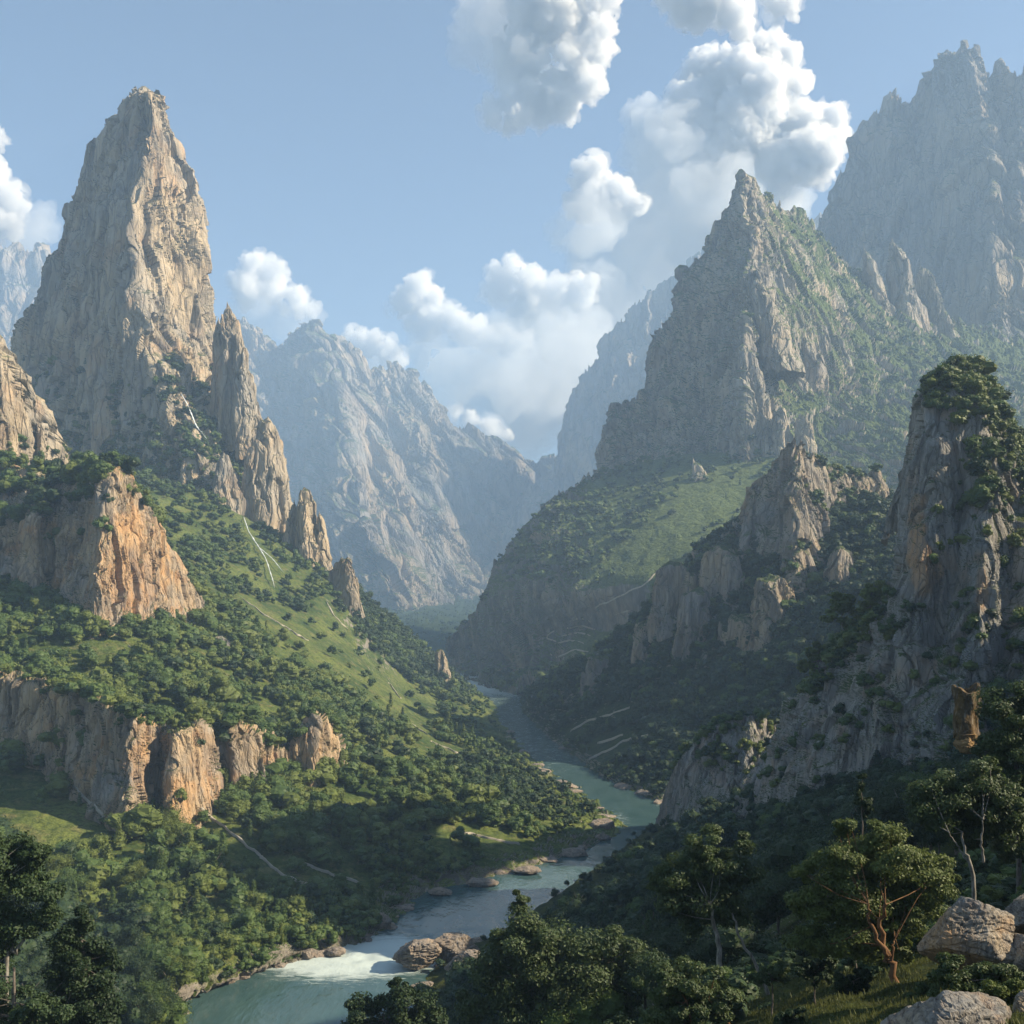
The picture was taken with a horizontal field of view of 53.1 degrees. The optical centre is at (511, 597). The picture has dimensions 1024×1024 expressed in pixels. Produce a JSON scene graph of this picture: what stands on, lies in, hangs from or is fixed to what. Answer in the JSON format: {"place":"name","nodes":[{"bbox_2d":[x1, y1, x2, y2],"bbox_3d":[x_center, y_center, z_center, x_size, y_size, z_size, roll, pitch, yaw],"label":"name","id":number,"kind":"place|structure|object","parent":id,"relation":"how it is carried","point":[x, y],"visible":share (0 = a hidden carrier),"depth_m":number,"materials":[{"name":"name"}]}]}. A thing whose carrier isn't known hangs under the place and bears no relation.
{"place":"outdoors","nodes":[
{"label":"outdoors","id":0,"kind":"place"},
{"bbox_2d":[0,241,50,349],"bbox_3d":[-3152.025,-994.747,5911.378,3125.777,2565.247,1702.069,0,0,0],"label":"misty mountain","id":1,"kind":"structure","parent":0,"point":[20,275],"depth_m":6047.94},
{"bbox_2d":[0,335,69,464],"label":"crag","id":2,"kind":"structure","parent":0,"point":[25,411],"depth_m":872.04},
{"bbox_2d":[0,461,204,638],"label":"cliff","id":3,"kind":"structure","parent":0,"point":[131,561],"depth_m":684.56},
{"bbox_2d":[10,86,242,497],"bbox_3d":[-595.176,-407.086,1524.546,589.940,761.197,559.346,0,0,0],"label":"rock peak","id":4,"kind":"structure","parent":0,"point":[133,244],"depth_m":1459.22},
{"bbox_2d":[80,320,116,455],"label":"rock needle","id":5,"kind":"object","parent":4,"relation":"on","point":[97,384],"visible":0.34,"depth_m":1405.53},
{"bbox_2d":[121,317,143,418],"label":"rock needle","id":6,"kind":"object","parent":4,"relation":"on","point":[128,370],"visible":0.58,"depth_m":1382.44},
{"bbox_2d":[210,317,224,440],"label":"rock needle","id":7,"kind":"object","parent":4,"relation":"on","point":[217,358],"visible":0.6,"depth_m":1402.58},
{"bbox_2d":[218,302,262,451],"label":"rock needle","id":8,"kind":"object","parent":4,"relation":"on","point":[230,324],"visible":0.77,"depth_m":1383.45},
{"bbox_2d":[232,329,259,459],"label":"rock needle","id":9,"kind":"object","parent":4,"relation":"on","point":[245,415],"visible":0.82,"depth_m":1373.69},
{"bbox_2d":[251,417,292,533],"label":"rock needle","id":10,"kind":"object","parent":4,"relation":"on","point":[276,501],"visible":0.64,"depth_m":1277.80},
{"bbox_2d":[22,191,1023,687],"bbox_3d":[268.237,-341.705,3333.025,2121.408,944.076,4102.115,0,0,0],"label":"woods","id":11,"kind":"object","parent":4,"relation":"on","point":[190,441],"visible":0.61,"depth_m":1508.95,"materials":[{"name":"green plant"}]},
{"bbox_2d":[0,670,347,839],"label":"cliff","id":12,"kind":"structure","parent":0,"point":[116,768],"depth_m":479.62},
{"bbox_2d":[0,478,627,1013],"bbox_3d":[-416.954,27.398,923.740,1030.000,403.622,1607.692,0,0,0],"label":"valley slope","id":13,"kind":"structure","parent":0,"point":[50,820],"depth_m":546.67,"materials":[{"name":"green plant"}]},
{"bbox_2d":[69,847,107,872],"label":"bush","id":14,"kind":"object","parent":13,"relation":"on","point":[81,856],"visible":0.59,"depth_m":397.96,"materials":[{"name":"green plant"}]},
{"bbox_2d":[110,922,147,949],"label":"broadleaf tree","id":15,"kind":"object","parent":13,"relation":"on","point":[127,935],"visible":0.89,"depth_m":327.75,"materials":[{"name":"green plant"}]},
{"bbox_2d":[116,858,149,886],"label":"broadleaf tree","id":16,"kind":"object","parent":13,"relation":"on","point":[131,872],"visible":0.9,"depth_m":389.26,"materials":[{"name":"green plant"}]},
{"bbox_2d":[116,953,157,985],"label":"broadleaf tree","id":17,"kind":"object","parent":13,"relation":"on","point":[141,968],"visible":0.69,"depth_m":297.83,"materials":[{"name":"green plant"}]},
{"bbox_2d":[126,990,166,1023],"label":"broadleaf tree","id":18,"kind":"object","parent":13,"relation":"on","point":[151,1010],"visible":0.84,"depth_m":277.29,"materials":[{"name":"green plant"}]},
{"bbox_2d":[131,979,165,997],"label":"broadleaf tree","id":19,"kind":"object","parent":13,"relation":"on","point":[149,986],"visible":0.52,"depth_m":291.17,"materials":[{"name":"green plant"}]},
{"bbox_2d":[133,939,178,974],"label":"broadleaf tree","id":20,"kind":"object","parent":13,"relation":"on","point":[157,955],"visible":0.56,"depth_m":315.79,"materials":[{"name":"green plant"}]},
{"bbox_2d":[140,806,198,846],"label":"bush","id":21,"kind":"object","parent":13,"relation":"on","point":[172,829],"visible":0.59,"depth_m":439.19,"materials":[{"name":"green plant"}]},
{"bbox_2d":[151,948,202,988],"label":"broadleaf tree","id":22,"kind":"object","parent":13,"relation":"on","point":[187,976],"visible":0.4,"depth_m":318.38,"materials":[{"name":"green plant"}]},
{"bbox_2d":[160,987,194,1023],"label":"broadleaf tree","id":23,"kind":"object","parent":13,"relation":"on","point":[178,1018],"visible":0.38,"depth_m":300.00,"materials":[{"name":"green plant"}]},
{"bbox_2d":[160,944,204,980],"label":"broadleaf tree","id":24,"kind":"object","parent":13,"relation":"on","point":[189,951],"visible":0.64,"depth_m":322.54,"materials":[{"name":"green plant"}]},
{"bbox_2d":[211,451,246,515],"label":"rock needle","id":25,"kind":"object","parent":13,"relation":"on","point":[225,483],"visible":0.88,"depth_m":1260.67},
{"bbox_2d":[235,906,264,930],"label":"broadleaf tree","id":26,"kind":"object","parent":13,"relation":"on","point":[247,916],"visible":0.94,"depth_m":362.16,"materials":[{"name":"green plant"}]},
{"bbox_2d":[241,446,267,522],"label":"rock needle","id":27,"kind":"object","parent":13,"relation":"on","point":[250,488],"visible":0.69,"depth_m":1269.49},
{"bbox_2d":[251,773,300,804],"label":"bush","id":28,"kind":"object","parent":13,"relation":"on","point":[279,785],"visible":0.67,"depth_m":491.65,"materials":[{"name":"green plant"}]},
{"bbox_2d":[281,498,296,551],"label":"rock needle","id":29,"kind":"object","parent":13,"relation":"on","point":[288,535],"visible":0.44,"depth_m":1215.43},
{"bbox_2d":[263,808,325,854],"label":"bush","id":30,"kind":"object","parent":13,"relation":"on","point":[297,821],"visible":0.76,"depth_m":451.02,"materials":[{"name":"green plant"}]},
{"bbox_2d":[0,433,595,1023],"bbox_3d":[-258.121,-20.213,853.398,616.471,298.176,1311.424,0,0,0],"label":"woods","id":31,"kind":"object","parent":13,"relation":"on","point":[308,691],"visible":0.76,"depth_m":561.98,"materials":[{"name":"green plant"}]},
{"bbox_2d":[294,487,319,567],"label":"rock needle","id":32,"kind":"object","parent":13,"relation":"on","point":[306,537],"visible":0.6,"depth_m":1205.24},
{"bbox_2d":[317,512,332,577],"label":"rock needle","id":33,"kind":"object","parent":13,"relation":"on","point":[325,558],"visible":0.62,"depth_m":1207.75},
{"bbox_2d":[327,557,365,617],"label":"rock needle","id":34,"kind":"object","parent":13,"relation":"on","point":[342,577],"visible":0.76,"depth_m":1137.82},
{"bbox_2d":[238,317,556,610],"bbox_3d":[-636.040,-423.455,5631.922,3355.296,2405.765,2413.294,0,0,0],"label":"central mountain","id":35,"kind":"structure","parent":0,"point":[417,495],"depth_m":5501.20,"materials":[{"name":"stone"}]},
{"bbox_2d":[185,673,659,1023],"bbox_3d":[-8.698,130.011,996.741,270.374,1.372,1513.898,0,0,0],"label":"river","id":36,"kind":"structure","parent":0,"point":[319,990],"depth_m":404.40,"materials":[{"name":"liquid"}]},
{"bbox_2d":[392,938,443,969],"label":"bank rock","id":37,"kind":"object","parent":36,"relation":"in","point":[416,954],"visible":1,"depth_m":355.45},
{"bbox_2d":[434,932,479,961],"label":"bank rock","id":38,"kind":"object","parent":36,"relation":"in","point":[452,944],"visible":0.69,"depth_m":361.18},
{"bbox_2d":[387,596,479,661],"bbox_3d":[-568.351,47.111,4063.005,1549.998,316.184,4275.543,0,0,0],"label":"gorge floor","id":39,"kind":"structure","parent":0,"point":[434,644],"depth_m":4022.55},
{"bbox_2d":[0,0,1023,462],"label":"sky","id":40,"kind":"structure","parent":0,"point":[471,195],"materials":[{"name":"blue"}]},
{"bbox_2d":[445,451,774,695],"bbox_3d":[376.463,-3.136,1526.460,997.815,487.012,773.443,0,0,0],"label":"meadow hillside","id":41,"kind":"structure","parent":0,"point":[509,618],"depth_m":1505.44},
{"bbox_2d":[755,378,771,456],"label":"rock needle","id":42,"kind":"object","parent":41,"relation":"on","point":[764,440],"visible":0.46,"depth_m":1652.56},
{"bbox_2d":[770,405,792,457],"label":"rock needle","id":43,"kind":"object","parent":41,"relation":"on","point":[781,435],"visible":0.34,"depth_m":1638.30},
{"bbox_2d":[482,212,821,572],"bbox_3d":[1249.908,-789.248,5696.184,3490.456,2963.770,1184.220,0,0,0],"label":"distant mountain","id":44,"kind":"structure","parent":0,"point":[616,372],"depth_m":5619.07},
{"bbox_2d":[520,509,890,799],"bbox_3d":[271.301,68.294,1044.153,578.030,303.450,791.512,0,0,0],"label":"valley slope","id":45,"kind":"structure","parent":0,"point":[602,708],"depth_m":834.07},
{"bbox_2d":[578,654,608,695],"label":"rock outcrop","id":46,"kind":"object","parent":45,"relation":"on","point":[595,664],"visible":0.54,"depth_m":956.98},
{"bbox_2d":[631,621,649,663],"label":"rock outcrop","id":47,"kind":"object","parent":45,"relation":"on","point":[638,647],"visible":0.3,"depth_m":911.33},
{"bbox_2d":[644,560,698,642],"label":"rock outcrop","id":48,"kind":"object","parent":45,"relation":"on","point":[674,582],"visible":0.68,"depth_m":892.28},
{"bbox_2d":[672,586,715,661],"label":"rock outcrop","id":49,"kind":"object","parent":45,"relation":"on","point":[694,615],"visible":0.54,"depth_m":856.01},
{"bbox_2d":[699,545,744,606],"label":"rock outcrop","id":50,"kind":"object","parent":45,"relation":"on","point":[720,568],"visible":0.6,"depth_m":867.97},
{"bbox_2d":[717,613,753,651],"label":"rock outcrop","id":51,"kind":"object","parent":45,"relation":"on","point":[739,625],"visible":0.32,"depth_m":815.07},
{"bbox_2d":[519,353,1023,796],"bbox_3d":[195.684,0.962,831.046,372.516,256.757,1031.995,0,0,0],"label":"woods","id":52,"kind":"object","parent":45,"relation":"on","point":[667,737],"visible":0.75,"depth_m":761.78,"materials":[{"name":"green plant"}]},
{"bbox_2d":[749,573,795,651],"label":"rock outcrop","id":53,"kind":"object","parent":45,"relation":"on","point":[771,592],"visible":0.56,"depth_m":802.87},
{"bbox_2d":[823,545,858,592],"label":"rock outcrop","id":54,"kind":"object","parent":45,"relation":"on","point":[840,559],"visible":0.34,"depth_m":807.15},
{"bbox_2d":[655,715,775,826],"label":"cliff","id":55,"kind":"structure","parent":0,"point":[691,784],"depth_m":502.30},
{"bbox_2d":[426,817,1023,1023],"bbox_3d":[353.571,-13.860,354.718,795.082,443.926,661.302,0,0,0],"label":"foreground hillside","id":56,"kind":"structure","parent":0,"point":[787,927],"depth_m":72.56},
{"bbox_2d":[0,829,68,1002],"bbox_3d":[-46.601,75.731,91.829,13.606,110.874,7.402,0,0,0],"label":"broadleaf tree","id":57,"kind":"object","parent":56,"relation":"on","point":[16,922],"visible":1,"depth_m":91.39,"materials":[{"name":"green plant"}]},
{"bbox_2d":[0,967,77,1023],"bbox_3d":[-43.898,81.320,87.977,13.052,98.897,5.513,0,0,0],"label":"bush","id":58,"kind":"object","parent":56,"relation":"on","point":[40,1005],"visible":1,"depth_m":87.82,"materials":[{"name":"green plant"}]},
{"bbox_2d":[33,904,128,1023],"bbox_3d":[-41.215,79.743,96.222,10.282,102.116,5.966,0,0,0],"label":"broadleaf tree","id":59,"kind":"object","parent":56,"relation":"on","point":[76,975],"visible":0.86,"depth_m":95.13,"materials":[{"name":"green plant"}]},
{"bbox_2d":[340,976,449,1023],"bbox_3d":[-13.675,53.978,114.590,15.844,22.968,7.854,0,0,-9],"label":"bush","id":60,"kind":"object","parent":56,"relation":"on","point":[395,997],"visible":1,"depth_m":114.39,"materials":[{"name":"green plant"}]},
{"bbox_2d":[450,889,650,1023],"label":"broadleaf tree","id":61,"kind":"object","parent":56,"relation":"on","point":[546,972],"visible":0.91,"depth_m":103.18,"materials":[{"name":"green plant"}]},
{"bbox_2d":[548,895,587,927],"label":"bush","id":62,"kind":"object","parent":56,"relation":"on","point":[573,907],"visible":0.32,"depth_m":335.81,"materials":[{"name":"green plant"}]},
{"bbox_2d":[530,978,643,1023],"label":"bush","id":63,"kind":"object","parent":56,"relation":"on","point":[612,1005],"visible":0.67,"depth_m":101.34,"materials":[{"name":"green plant"}]},
{"bbox_2d":[617,877,640,904],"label":"broadleaf tree","id":64,"kind":"object","parent":56,"relation":"on","point":[626,889],"visible":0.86,"depth_m":298.55,"materials":[{"name":"green plant"}]},
{"bbox_2d":[612,944,666,1009],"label":"broadleaf tree","id":65,"kind":"object","parent":56,"relation":"on","point":[631,960],"visible":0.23,"depth_m":103.64,"materials":[{"name":"green plant"}]},
{"bbox_2d":[620,949,685,1003],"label":"broadleaf tree","id":66,"kind":"object","parent":56,"relation":"on","point":[647,962],"visible":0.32,"depth_m":95.57,"materials":[{"name":"green plant"}]},
{"bbox_2d":[651,924,695,960],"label":"broadleaf tree","id":67,"kind":"object","parent":56,"relation":"on","point":[666,941],"visible":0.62,"depth_m":141.56,"materials":[{"name":"green plant"}]},
{"bbox_2d":[631,954,743,1023],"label":"bush","id":68,"kind":"object","parent":56,"relation":"on","point":[680,990],"visible":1,"depth_m":49.52,"materials":[{"name":"green plant"}]},
{"bbox_2d":[646,822,769,994],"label":"broadleaf tree","id":69,"kind":"object","parent":56,"relation":"on","point":[689,901],"visible":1,"depth_m":73.14,"materials":[{"name":"green plant"}]},
{"bbox_2d":[410,729,1023,1023],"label":"woods","id":70,"kind":"object","parent":56,"relation":"on","point":[760,820],"visible":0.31,"depth_m":311.89,"materials":[{"name":"green plant"}]},
{"bbox_2d":[712,820,742,849],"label":"broadleaf tree","id":71,"kind":"object","parent":56,"relation":"on","point":[729,835],"visible":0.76,"depth_m":301.92,"materials":[{"name":"green plant"}]},
{"bbox_2d":[680,907,784,978],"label":"bush","id":72,"kind":"object","parent":56,"relation":"on","point":[733,951],"visible":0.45,"depth_m":96.30,"materials":[{"name":"green plant"}]},
{"bbox_2d":[747,960,792,1014],"bbox_3d":[15.634,23.844,62.017,2.660,3.864,1.469,0,0,-8],"label":"tree","id":73,"kind":"object","parent":56,"relation":"on","point":[779,971],"visible":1,"depth_m":61.75,"materials":[{"name":"green plant"}]},
{"bbox_2d":[773,1006,806,1023],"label":"bush","id":74,"kind":"object","parent":56,"relation":"on","point":[789,1016],"visible":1,"depth_m":45.81,"materials":[{"name":"green plant"}]},
{"bbox_2d":[783,806,829,826],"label":"bush","id":75,"kind":"object","parent":56,"relation":"on","point":[811,814],"visible":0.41,"depth_m":248.46,"materials":[{"name":"green plant"}]},
{"bbox_2d":[785,819,834,883],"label":"bush","id":76,"kind":"object","parent":56,"relation":"on","point":[819,842],"visible":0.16,"depth_m":159.21,"materials":[{"name":"green plant"}]},
{"bbox_2d":[792,953,838,1004],"bbox_3d":[17.125,21.886,58.023,2.710,3.597,1.804,0,0,0],"label":"tree","id":77,"kind":"object","parent":56,"relation":"on","point":[810,969],"visible":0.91,"depth_m":57.70,"materials":[{"name":"green plant"}]},
{"bbox_2d":[802,783,847,814],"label":"bush","id":78,"kind":"object","parent":56,"relation":"on","point":[824,804],"visible":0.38,"depth_m":266.71,"materials":[{"name":"green plant"}]},
{"bbox_2d":[822,817,875,848],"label":"broadleaf tree","id":79,"kind":"object","parent":56,"relation":"on","point":[855,830],"visible":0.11,"depth_m":134.61,"materials":[{"name":"green plant"}]},
{"bbox_2d":[832,967,873,995],"bbox_3d":[17.282,19.941,52.113,2.092,2.211,1.323,0,0,0],"label":"bush","id":80,"kind":"object","parent":56,"relation":"on","point":[860,980],"visible":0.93,"depth_m":51.81,"materials":[{"name":"green plant"}]},
{"bbox_2d":[852,773,874,840],"bbox_3d":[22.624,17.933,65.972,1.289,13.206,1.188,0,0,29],"label":"sapling","id":81,"kind":"object","parent":56,"relation":"on","point":[865,804],"visible":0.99,"depth_m":65.86,"materials":[{"name":"green plant"}]},
{"bbox_2d":[713,951,1023,1023],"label":"grass","id":82,"kind":"structure","parent":56,"relation":"on","point":[869,1015],"depth_m":48.82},
{"bbox_2d":[779,818,961,984],"bbox_3d":[18.249,15.377,51.973,9.265,8.406,4.932,0,0,0],"label":"broadleaf tree","id":83,"kind":"object","parent":56,"relation":"on","point":[898,902],"visible":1,"depth_m":51.37,"materials":[{"name":"green plant"}]},
{"bbox_2d":[847,763,898,789],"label":"bush","id":84,"kind":"object","parent":56,"relation":"on","point":[875,773],"visible":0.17,"depth_m":277.22,"materials":[{"name":"green plant"}]},
{"bbox_2d":[850,782,907,822],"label":"broadleaf tree","id":85,"kind":"object","parent":56,"relation":"on","point":[873,794],"visible":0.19,"depth_m":169.53,"materials":[{"name":"green plant"}]},
{"bbox_2d":[868,793,909,835],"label":"broadleaf tree","id":86,"kind":"object","parent":56,"relation":"on","point":[891,809],"visible":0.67,"depth_m":136.38,"materials":[{"name":"green plant"}]},
{"bbox_2d":[900,981,950,999],"bbox_3d":[17.794,17.420,44.048,1.942,1.825,1.168,0,0,0],"label":"bush","id":87,"kind":"object","parent":56,"relation":"on","point":[920,988],"visible":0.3,"depth_m":43.87,"materials":[{"name":"green plant"}]},
{"bbox_2d":[880,990,1011,1023],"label":"boulder","id":88,"kind":"object","parent":56,"relation":"on","point":[951,1007],"visible":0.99,"depth_m":32.55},
{"bbox_2d":[899,755,1023,899],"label":"broadleaf tree","id":89,"kind":"object","parent":56,"relation":"on","point":[954,807],"visible":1,"depth_m":59.19,"materials":[{"name":"green plant"}]},
{"bbox_2d":[917,896,1014,969],"bbox_3d":[19.468,14.667,43.995,3.878,3.666,2.856,0,0,23],"label":"boulder","id":90,"kind":"object","parent":56,"relation":"on","point":[972,931],"visible":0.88,"depth_m":43.14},
{"bbox_2d":[951,683,981,740],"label":"rock pillar","id":91,"kind":"object","parent":56,"relation":"on","point":[965,720],"visible":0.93,"depth_m":91.18,"materials":[{"name":"stone"}]},
{"bbox_2d":[926,952,1023,996],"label":"bush","id":92,"kind":"object","parent":56,"relation":"on","point":[969,978],"visible":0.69,"depth_m":38.35,"materials":[{"name":"green plant"}]},
{"bbox_2d":[969,677,1023,890],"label":"broadleaf tree","id":93,"kind":"object","parent":56,"relation":"on","point":[1004,742],"visible":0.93,"depth_m":71.34,"materials":[{"name":"green plant"}]},
{"bbox_2d":[977,977,1023,1004],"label":"bush","id":94,"kind":"object","parent":56,"relation":"on","point":[1010,991],"visible":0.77,"depth_m":35.77,"materials":[{"name":"green plant"}]},
{"bbox_2d":[1003,894,1023,933],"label":"boulder","id":95,"kind":"object","parent":56,"relation":"on","point":[1015,907],"visible":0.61,"depth_m":46.67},
{"bbox_2d":[1012,933,1023,971],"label":"boulder","id":96,"kind":"object","parent":56,"relation":"on","point":[1018,945],"visible":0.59,"depth_m":42.36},
{"bbox_2d":[669,438,889,641],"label":"pinnacle hill","id":97,"kind":"structure","parent":0,"point":[780,512],"depth_m":872.43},
{"bbox_2d":[794,413,816,453],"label":"rock needle","id":98,"kind":"object","parent":97,"relation":"on","point":[804,430],"visible":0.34,"depth_m":1634.25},
{"bbox_2d":[537,169,1023,513],"bbox_3d":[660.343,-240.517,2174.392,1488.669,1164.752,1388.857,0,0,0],"label":"peak","id":99,"kind":"structure","parent":0,"point":[696,394],"depth_m":1914.57,"materials":[{"name":"stone"}]},
{"bbox_2d":[728,340,771,456],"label":"rock needle","id":100,"kind":"object","parent":99,"relation":"on","point":[747,359],"visible":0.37,"depth_m":1668.32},
{"bbox_2d":[746,265,805,383],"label":"rock needle","id":101,"kind":"object","parent":99,"relation":"on","point":[780,360],"visible":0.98,"depth_m":1730.42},
{"bbox_2d":[801,330,828,396],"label":"rock needle","id":102,"kind":"object","parent":99,"relation":"on","point":[817,376],"visible":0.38,"depth_m":1883.09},
{"bbox_2d":[861,248,895,315],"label":"rock needle","id":103,"kind":"object","parent":99,"relation":"on","point":[872,277],"visible":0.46,"depth_m":2253.76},
{"bbox_2d":[886,239,933,333],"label":"rock needle","id":104,"kind":"object","parent":99,"relation":"on","point":[902,296],"visible":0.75,"depth_m":2275.33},
{"bbox_2d":[913,266,960,337],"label":"rock needle","id":105,"kind":"object","parent":99,"relation":"on","point":[929,294],"visible":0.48,"depth_m":2301.09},
{"bbox_2d":[732,381,1023,817],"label":"cliff","id":106,"kind":"structure","parent":0,"point":[933,471],"depth_m":367.91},
{"bbox_2d":[796,641,827,674],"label":"broadleaf tree","id":107,"kind":"object","parent":106,"relation":"on","point":[812,654],"visible":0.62,"depth_m":411.05,"materials":[{"name":"green plant"}]},
{"bbox_2d":[819,591,860,630],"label":"broadleaf tree","id":108,"kind":"object","parent":106,"relation":"on","point":[841,605],"visible":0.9,"depth_m":403.29,"materials":[{"name":"green plant"}]},
{"bbox_2d":[856,580,890,612],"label":"bush","id":109,"kind":"object","parent":106,"relation":"on","point":[870,593],"visible":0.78,"depth_m":393.93,"materials":[{"name":"green plant"}]},
{"bbox_2d":[815,40,1023,341],"bbox_3d":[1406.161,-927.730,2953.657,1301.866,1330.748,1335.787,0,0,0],"label":"massif","id":110,"kind":"structure","parent":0,"point":[930,178],"depth_m":2835.68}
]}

